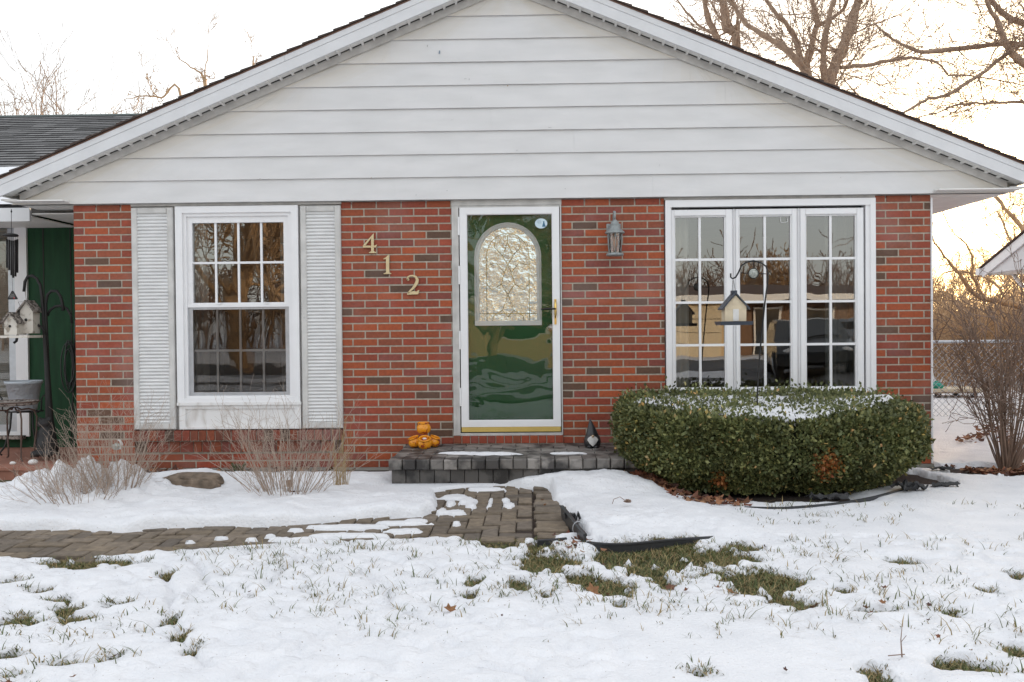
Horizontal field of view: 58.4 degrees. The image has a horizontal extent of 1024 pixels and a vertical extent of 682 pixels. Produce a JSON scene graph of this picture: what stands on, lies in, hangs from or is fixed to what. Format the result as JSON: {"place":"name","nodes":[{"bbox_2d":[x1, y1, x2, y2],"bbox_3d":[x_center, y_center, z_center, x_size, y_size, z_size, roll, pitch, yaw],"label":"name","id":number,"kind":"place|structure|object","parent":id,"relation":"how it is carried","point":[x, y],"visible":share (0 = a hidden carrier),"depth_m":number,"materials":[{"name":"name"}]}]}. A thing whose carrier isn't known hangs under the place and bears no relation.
{"place":"outdoors","nodes":[
{"label":"outdoors","id":0,"kind":"place"},
{"bbox_2d":[0,486,569,564],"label":"paver walkway","id":1,"kind":"structure","parent":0,"point":[83,544],"depth_m":5.55,"materials":[{"name":"stone"}]},
{"bbox_2d":[389,443,639,483],"bbox_3d":[0.234,1.042,7.563,2.359,0.281,0.998,-1,1,1],"label":"front stoop","id":2,"kind":"object","parent":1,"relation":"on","point":[408,464],"visible":0.63,"depth_m":7.12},
{"bbox_2d":[408,421,439,448],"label":"pumpkins","id":3,"kind":"object","parent":2,"relation":"on","point":[424,441],"visible":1,"depth_m":7.81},
{"bbox_2d":[438,451,586,455],"bbox_3d":[-0.005,0.903,7.388,1.215,0.024,0.151,0,1,5],"label":"snow patch","id":4,"kind":"object","parent":2,"relation":"on","point":[488,453],"visible":1,"depth_m":7.35,"materials":[{"name":"white snow"}]},
{"bbox_2d":[584,419,600,447],"bbox_3d":[0.678,0.777,7.744,0.144,0.247,0.145,-1,1,1],"label":"garden gnome","id":5,"kind":"object","parent":2,"relation":"on","point":[592,439],"visible":1,"depth_m":7.72,"materials":[{"name":"grey plastic"}]},
{"bbox_2d":[0,472,1023,681],"bbox_3d":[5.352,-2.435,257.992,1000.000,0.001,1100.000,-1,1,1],"label":"ground","id":6,"kind":"structure","parent":0,"point":[626,567],"depth_m":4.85,"materials":[{"name":"plant"}]},
{"bbox_2d":[5,58,139,114],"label":"bare tree","id":7,"kind":"object","parent":6,"relation":"on","point":[43,97],"visible":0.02,"depth_m":41.78,"materials":[{"name":"brown plant"}]},
{"bbox_2d":[0,420,145,506],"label":"dry shrub","id":8,"kind":"object","parent":6,"relation":"on","point":[84,489],"visible":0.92,"depth_m":6.34,"materials":[{"name":"beige plant"}]},
{"bbox_2d":[10,53,166,114],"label":"bare tree","id":9,"kind":"object","parent":6,"relation":"on","point":[56,104],"visible":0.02,"depth_m":40.01,"materials":[{"name":"brown plant"}]},
{"bbox_2d":[112,439,122,456],"bbox_3d":[-3.177,0.974,7.388,0.091,0.366,0.060,-1,1,1],"label":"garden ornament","id":10,"kind":"object","parent":6,"relation":"on","point":[116,447],"visible":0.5,"depth_m":7.37,"materials":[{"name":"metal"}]},
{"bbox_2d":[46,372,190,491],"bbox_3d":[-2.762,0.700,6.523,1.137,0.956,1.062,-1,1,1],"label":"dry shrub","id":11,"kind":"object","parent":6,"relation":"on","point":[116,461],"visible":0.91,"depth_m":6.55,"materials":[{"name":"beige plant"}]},
{"bbox_2d":[163,472,223,488],"bbox_3d":[-2.424,1.071,6.892,0.525,0.164,0.282,-1,1,1],"label":"rock","id":12,"kind":"object","parent":6,"relation":"on","point":[208,480],"visible":0.54,"depth_m":6.80,"materials":[{"name":"beige stone"}]},
{"bbox_2d":[183,373,386,495],"bbox_3d":[-1.610,0.696,6.508,1.227,0.944,1.026,0,1,17],"label":"dry shrub","id":13,"kind":"object","parent":6,"relation":"on","point":[259,475],"visible":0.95,"depth_m":6.47,"materials":[{"name":"beige plant"}]},
{"bbox_2d":[0,0,1023,479],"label":"brick house","id":14,"kind":"structure","parent":6,"relation":"on","point":[482,170],"depth_m":8.04,"materials":[{"name":"brick"}]},
{"bbox_2d":[0,163,20,203],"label":"snow patch","id":15,"kind":"object","parent":14,"relation":"on","point":[4,170],"visible":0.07,"depth_m":9.73,"materials":[{"name":"white snow"}]},
{"bbox_2d":[3,209,18,299],"bbox_3d":[-4.531,-0.785,8.291,0.132,0.818,0.131,-1,1,1],"label":"wind chime","id":16,"kind":"object","parent":14,"relation":"hanging from","point":[12,256],"visible":1,"depth_m":8.29,"materials":[{"name":"black metal"}]},
{"bbox_2d":[0,228,30,438],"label":"patio door","id":17,"kind":"structure","parent":14,"relation":"in","point":[14,358],"depth_m":9.37,"materials":[{"name":"white plastic"}]},
{"bbox_2d":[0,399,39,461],"bbox_3d":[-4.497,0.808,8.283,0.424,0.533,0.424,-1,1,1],"label":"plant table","id":18,"kind":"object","parent":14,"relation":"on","point":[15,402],"visible":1,"depth_m":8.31,"materials":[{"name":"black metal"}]},
{"bbox_2d":[0,394,44,455],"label":"planter stand","id":19,"kind":"object","parent":14,"relation":"on","point":[17,412],"visible":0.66,"depth_m":8.65,"materials":[{"name":"black metal"}]},
{"bbox_2d":[4,380,42,410],"bbox_3d":[-4.633,0.518,8.702,0.334,0.282,0.334,-1,1,1],"label":"planter pot","id":20,"kind":"object","parent":19,"relation":"on","point":[23,389],"visible":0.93,"depth_m":8.60,"materials":[{"name":"metal"}]},
{"bbox_2d":[28,459,37,464],"bbox_3d":[-4.159,1.052,7.959,0.082,0.052,0.065,-1,1,1],"label":"stone","id":21,"kind":"object","parent":14,"relation":"on","point":[30,462],"visible":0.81,"depth_m":7.94,"materials":[{"name":"white stone"}]},
{"bbox_2d":[13,274,72,457],"bbox_3d":[-4.379,0.231,8.539,0.540,1.712,0.151,-1,1,1],"label":"plant hanger stand","id":22,"kind":"object","parent":14,"relation":"on","point":[45,313],"visible":0.78,"depth_m":8.56,"materials":[{"name":"black metal"}]},
{"bbox_2d":[0,292,42,337],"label":"birdhouse","id":23,"kind":"object","parent":22,"relation":"hanging from","point":[23,320],"visible":1,"depth_m":8.44,"materials":[{"name":"white wood"}]},
{"bbox_2d":[31,417,54,456],"bbox_3d":[-4.307,0.885,8.447,0.197,0.365,0.188,-1,1,1],"label":"bear statue","id":24,"kind":"object","parent":14,"relation":"on","point":[43,424],"visible":0.9,"depth_m":8.40,"materials":[{"name":"grey stone"}]},
{"bbox_2d":[60,315,75,443],"bbox_3d":[-4.502,0.317,9.326,0.170,1.451,0.051,-1,1,1],"label":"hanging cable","id":25,"kind":"object","parent":14,"relation":"hanging from","point":[73,354],"visible":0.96,"depth_m":9.32,"materials":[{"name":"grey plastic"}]},
{"bbox_2d":[175,205,301,428],"bbox_3d":[-2.414,-0.207,8.114,1.100,1.968,0.102,-1,1,1],"label":"window","id":26,"kind":"structure","parent":14,"relation":"in","point":[203,406],"depth_m":8.10,"materials":[{"name":"white plastic"}]},
{"bbox_2d":[363,233,376,252],"bbox_3d":[-1.249,-0.858,8.057,0.125,0.173,0.014,-1,1,1],"label":"house number","id":27,"kind":"object","parent":14,"relation":"attached to","point":[372,246],"visible":1,"depth_m":8.05,"materials":[{"name":"gold metal"}]},
{"bbox_2d":[383,255,390,273],"bbox_3d":[-1.096,-0.674,8.056,0.068,0.173,0.014,-1,1,1],"label":"house number","id":28,"kind":"object","parent":14,"relation":"attached to","point":[387,265],"visible":1,"depth_m":8.05,"materials":[{"name":"gold metal"}]},
{"bbox_2d":[407,275,418,294],"bbox_3d":[-0.870,-0.494,8.054,0.112,0.175,0.014,-1,1,1],"label":"house number","id":29,"kind":"object","parent":14,"relation":"attached to","point":[413,287],"visible":1,"depth_m":8.05,"materials":[{"name":"gold metal"}]},
{"bbox_2d":[458,206,560,431],"bbox_3d":[-0.023,-0.188,8.020,0.887,1.968,0.096,-1,1,1],"label":"storm door","id":30,"kind":"structure","parent":14,"relation":"in","point":[530,425],"depth_m":8.04,"materials":[{"name":"white plastic"}]},
{"bbox_2d":[467,214,558,431],"bbox_3d":[-0.013,-0.183,8.101,0.840,2.000,0.095,-1,1,1],"label":"entry door","id":31,"kind":"structure","parent":14,"relation":"in","point":[510,337],"depth_m":8.11,"materials":[{"name":"green paint"}]},
{"bbox_2d":[605,211,624,256],"bbox_3d":[0.887,-0.931,7.920,0.172,0.394,0.209,-1,1,1],"label":"wall lantern","id":32,"kind":"object","parent":14,"relation":"attached to","point":[614,227],"depth_m":7.87,"materials":[{"name":"grey metal"}]},
{"bbox_2d":[664,198,875,392],"bbox_3d":[2.251,-0.362,8.028,1.830,1.747,0.116,-1,1,1],"label":"picture window","id":33,"kind":"structure","parent":14,"relation":"in","point":[864,218],"depth_m":8.00,"materials":[{"name":"white plastic"}]},
{"bbox_2d":[0,444,1023,681],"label":"snow cover","id":34,"kind":"object","parent":6,"relation":"on","point":[255,641],"visible":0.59,"depth_m":4.21,"materials":[{"name":"white snow"}]},
{"bbox_2d":[314,418,359,484],"bbox_3d":[-1.288,0.845,6.952,0.344,0.602,0.230,0,1,12],"label":"dry grass clump","id":35,"kind":"object","parent":34,"relation":"on","point":[338,482],"visible":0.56,"depth_m":6.93,"materials":[{"name":"plant"}]},
{"bbox_2d":[444,603,455,611],"bbox_3d":[-0.265,1.139,3.908,0.066,0.014,0.047,15,30,-27],"label":"fallen leaf","id":36,"kind":"object","parent":34,"relation":"on","point":[448,607],"visible":1,"depth_m":3.91,"materials":[{"name":"orange plant"}]},
{"bbox_2d":[564,511,580,520],"bbox_3d":[0.374,1.088,5.670,0.079,0.081,0.121,0,1,30],"label":"weed fabric","id":37,"kind":"object","parent":34,"relation":"on","point":[575,517],"visible":0.48,"depth_m":5.67,"materials":[{"name":"black fabric"}]},
{"bbox_2d":[553,530,606,551],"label":"leaf litter","id":38,"kind":"object","parent":34,"relation":"on","point":[578,538],"visible":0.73,"depth_m":5.14,"materials":[{"name":"brown plant"}]},
{"bbox_2d":[586,582,599,593],"bbox_3d":[0.371,1.141,4.207,0.065,0.019,0.093,-2,27,-16],"label":"fallen leaf","id":39,"kind":"object","parent":34,"relation":"on","point":[591,587],"visible":0.95,"depth_m":4.21,"materials":[{"name":"orange plant"}]},
{"bbox_2d":[665,584,675,589],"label":"fallen leaf","id":40,"kind":"object","parent":34,"relation":"on","point":[668,586],"visible":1,"depth_m":4.20,"materials":[{"name":"brown plant"}]},
{"bbox_2d":[624,470,751,505],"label":"leaf litter","id":41,"kind":"object","parent":34,"relation":"on","point":[666,486],"visible":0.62,"depth_m":6.41,"materials":[{"name":"brown plant"}]},
{"bbox_2d":[805,492,849,500],"bbox_3d":[2.165,1.067,6.284,0.289,0.065,0.117,-1,1,1],"label":"weed fabric","id":42,"kind":"object","parent":34,"relation":"on","point":[834,496],"visible":0.99,"depth_m":6.26,"materials":[{"name":"black fabric"}]},
{"bbox_2d":[888,623,905,656],"bbox_3d":[1.393,1.082,3.314,0.071,0.121,0.015,-1,1,1],"label":"fallen twig","id":43,"kind":"object","parent":34,"relation":"on","point":[901,654],"visible":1,"depth_m":3.31,"materials":[{"name":"grey wood"}]},
{"bbox_2d":[889,479,928,490],"bbox_3d":[2.870,1.045,6.610,0.260,0.088,0.142,-1,1,-20],"label":"weed fabric","id":44,"kind":"object","parent":34,"relation":"on","point":[906,485],"visible":1,"depth_m":6.61,"materials":[{"name":"black fabric"}]},
{"bbox_2d":[927,466,954,469],"bbox_3d":[3.518,1.042,7.513,0.209,0.038,0.093,-1,1,1],"label":"weed fabric","id":45,"kind":"object","parent":34,"relation":"on","point":[944,468],"visible":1,"depth_m":7.49,"materials":[{"name":"black fabric"}]},
{"bbox_2d":[537,537,566,548],"bbox_3d":[0.228,1.156,5.234,0.178,0.058,0.022,-1,1,-18],"label":"garden edging","id":46,"kind":"object","parent":6,"relation":"on","point":[540,542],"visible":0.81,"depth_m":5.22,"materials":[{"name":"black plastic"}]},
{"bbox_2d":[560,505,586,541],"bbox_3d":[0.360,1.118,5.503,0.033,0.125,0.740,-1,1,-7],"label":"garden edging","id":47,"kind":"object","parent":6,"relation":"on","point":[569,520],"visible":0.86,"depth_m":5.47,"materials":[{"name":"black plastic"}]},
{"bbox_2d":[587,536,712,553],"bbox_3d":[0.907,1.155,5.196,0.984,0.089,0.137,-1,1,-14],"label":"garden edging","id":48,"kind":"object","parent":6,"relation":"on","point":[635,547],"visible":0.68,"depth_m":5.11,"materials":[{"name":"black plastic"}]},
{"bbox_2d":[744,488,902,508],"bbox_3d":[2.276,1.114,6.304,1.532,0.095,0.235,-1,1,-25],"label":"garden edging","id":49,"kind":"object","parent":6,"relation":"on","point":[871,498],"visible":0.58,"depth_m":6.13,"materials":[{"name":"black plastic"}]},
{"bbox_2d":[933,251,974,308],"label":"bare tree","id":50,"kind":"object","parent":6,"relation":"on","point":[936,293],"visible":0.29,"depth_m":41.54,"materials":[{"name":"brown plant"}]},
{"bbox_2d":[915,100,1023,326],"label":"bare tree","id":51,"kind":"object","parent":6,"relation":"on","point":[961,273],"visible":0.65,"depth_m":18.45,"materials":[{"name":"brown plant"}]},
{"bbox_2d":[933,143,1023,292],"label":"bare tree","id":52,"kind":"object","parent":6,"relation":"on","point":[1005,219],"visible":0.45,"depth_m":38.78,"materials":[{"name":"brown plant"}]},
{"bbox_2d":[996,275,1023,300],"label":"bare tree","id":53,"kind":"object","parent":6,"relation":"on","point":[1008,281],"visible":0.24,"depth_m":43.71,"materials":[{"name":"brown plant"}]},
{"bbox_2d":[0,0,1023,313],"label":"sky","id":54,"kind":"structure","parent":0,"point":[102,30],"materials":[{"name":"white"}]},
{"bbox_2d":[148,467,1019,502],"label":"garden soil","id":55,"kind":"structure","parent":0,"point":[792,496],"depth_m":6.75,"materials":[{"name":"brown soil"}]},
{"bbox_2d":[230,461,245,470],"bbox_3d":[-2.388,1.092,7.977,0.137,0.099,0.114,-1,1,-32],"label":"plant","id":56,"kind":"object","parent":55,"relation":"on","point":[236,468],"visible":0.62,"depth_m":7.95,"materials":[{"name":"green plant"}]},
{"bbox_2d":[145,464,355,471],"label":"leaf litter","id":57,"kind":"object","parent":55,"relation":"on","point":[158,469],"visible":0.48,"depth_m":8.00,"materials":[{"name":"brown plant"}]},
{"bbox_2d":[730,260,768,405],"bbox_3d":[1.792,0.254,6.904,0.291,1.727,0.012,-1,1,1],"label":"shepherd hook","id":58,"kind":"object","parent":55,"relation":"on","point":[753,273],"visible":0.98,"depth_m":6.89,"materials":[{"name":"black metal"}]},
{"bbox_2d":[715,281,753,324],"bbox_3d":[1.669,-0.288,6.899,0.250,0.337,0.220,-1,1,1],"label":"bird feeder","id":59,"kind":"object","parent":58,"relation":"hanging from","point":[733,307],"visible":1,"depth_m":6.83,"materials":[{"name":"beige wood"}]},
{"bbox_2d":[733,309,738,320],"bbox_3d":[1.670,-0.194,6.833,0.042,0.088,0.006,-1,1,1],"label":"door","id":60,"kind":"structure","parent":59,"relation":"in","point":[735,311],"depth_m":6.83,"materials":[{"name":"white plastic"}]},
{"bbox_2d":[607,374,935,496],"bbox_3d":[1.995,0.705,7.109,2.453,0.859,1.628,-1,1,1],"label":"hedge","id":61,"kind":"object","parent":55,"relation":"on","point":[700,448],"visible":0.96,"depth_m":6.52,"materials":[{"name":"green plant"}]},
{"bbox_2d":[636,390,892,424],"bbox_3d":[2.126,0.532,7.089,2.646,0.222,1.736,-1,1,1],"label":"snow patch","id":62,"kind":"object","parent":61,"relation":"on","point":[792,417],"visible":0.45,"depth_m":6.89,"materials":[{"name":"white snow"}]},
{"bbox_2d":[927,237,1023,468],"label":"bare shrub","id":63,"kind":"object","parent":55,"relation":"on","point":[1012,454],"visible":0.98,"depth_m":7.67,"materials":[{"name":"brown plant"}]},
{"bbox_2d":[945,462,1023,475],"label":"leaf litter","id":64,"kind":"object","parent":55,"relation":"on","point":[1004,470],"visible":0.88,"depth_m":7.50,"materials":[{"name":"brown plant"}]},
{"bbox_2d":[612,497,631,503],"bbox_3d":[0.716,1.037,5.972,0.129,0.048,0.050,-1,1,1],"label":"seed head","id":65,"kind":"object","parent":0,"point":[628,501],"visible":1,"depth_m":5.97},
{"bbox_2d":[442,369,1023,445],"bbox_3d":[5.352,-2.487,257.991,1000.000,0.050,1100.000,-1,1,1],"label":"snow field","id":66,"kind":"structure","parent":0,"point":[959,428],"depth_m":11.33,"materials":[{"name":"white snow"}]},
{"bbox_2d":[0,23,72,114],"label":"bare tree","id":67,"kind":"object","parent":66,"relation":"on","point":[41,110],"visible":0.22,"depth_m":38.20,"materials":[{"name":"brown plant"}]},
{"bbox_2d":[0,30,177,113],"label":"bare tree","id":68,"kind":"object","parent":66,"relation":"on","point":[60,108],"visible":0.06,"depth_m":41.45,"materials":[{"name":"brown plant"}]},
{"bbox_2d":[130,81,152,112],"bbox_3d":[-16.250,-4.935,39.206,5.854,11.554,9.835,0,1,17],"label":"bare tree","id":69,"kind":"object","parent":66,"relation":"on","point":[141,107],"depth_m":37.84,"materials":[{"name":"brown plant"}]},
{"bbox_2d":[106,4,262,113],"bbox_3d":[-9.490,-4.457,26.703,4.549,10.815,1.730,-1,1,1],"label":"bare tree","id":70,"kind":"object","parent":66,"relation":"on","point":[203,77],"visible":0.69,"depth_m":26.41,"materials":[{"name":"brown plant"}]},
{"bbox_2d":[651,0,795,68],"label":"bare tree","id":71,"kind":"object","parent":66,"relation":"on","point":[712,29],"visible":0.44,"depth_m":24.75,"materials":[{"name":"brown plant"}]},
{"bbox_2d":[685,0,1023,114],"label":"bare tree","id":72,"kind":"object","parent":66,"relation":"on","point":[801,62],"visible":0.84,"depth_m":22.22,"materials":[{"name":"brown plant"}]},
{"bbox_2d":[741,0,1023,223],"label":"bare tree","id":73,"kind":"object","parent":66,"relation":"on","point":[1011,47],"visible":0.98,"depth_m":19.43,"materials":[{"name":"brown plant"}]},
{"bbox_2d":[933,386,982,397],"bbox_3d":[7.275,0.862,15.172,0.845,0.174,0.640,-1,1,1],"label":"planter trough","id":74,"kind":"object","parent":66,"relation":"on","point":[954,393],"visible":0.36,"depth_m":14.90,"materials":[{"name":"beige plastic"}]},
{"bbox_2d":[933,381,944,388],"bbox_3d":[6.981,0.740,15.074,0.254,0.182,0.204,-1,1,1],"label":"teal cloth","id":75,"kind":"object","parent":74,"relation":"on","point":[938,386],"visible":0.39,"depth_m":15.00,"materials":[{"name":"teal fabric"}]},
{"bbox_2d":[933,254,1017,308],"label":"woods","id":76,"kind":"object","parent":66,"relation":"on","point":[963,286],"depth_m":110.43,"materials":[{"name":"brown plant"}]},
{"bbox_2d":[934,233,1018,309],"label":"bare tree","id":77,"kind":"object","parent":66,"relation":"on","point":[983,278],"visible":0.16,"depth_m":45.56,"materials":[{"name":"brown plant"}]},
{"bbox_2d":[933,285,1023,388],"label":"brushwood","id":78,"kind":"object","parent":66,"relation":"on","point":[989,334],"visible":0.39,"depth_m":17.40,"materials":[{"name":"brown plant"}]},
{"bbox_2d":[933,339,1023,415],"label":"chain link fence","id":79,"kind":"object","parent":66,"relation":"on","point":[952,341],"visible":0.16,"depth_m":11.92,"materials":[{"name":"metal"}]},
{"bbox_2d":[955,424,1016,442],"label":"leaf litter","id":80,"kind":"object","parent":66,"relation":"on","point":[980,435],"visible":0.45,"depth_m":9.54,"materials":[{"name":"brown plant"}]},
{"bbox_2d":[930,481,960,486],"bbox_3d":[3.195,1.060,6.755,0.234,0.045,0.068,-1,1,-5],"label":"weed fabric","id":81,"kind":"object","parent":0,"point":[945,484],"visible":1,"depth_m":6.75,"materials":[{"name":"black fabric"}]},
{"bbox_2d":[976,230,1023,286],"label":"neighbour house","id":82,"kind":"structure","parent":0,"point":[999,261],"depth_m":14.52,"materials":[{"name":"white plastic"}]}
]}

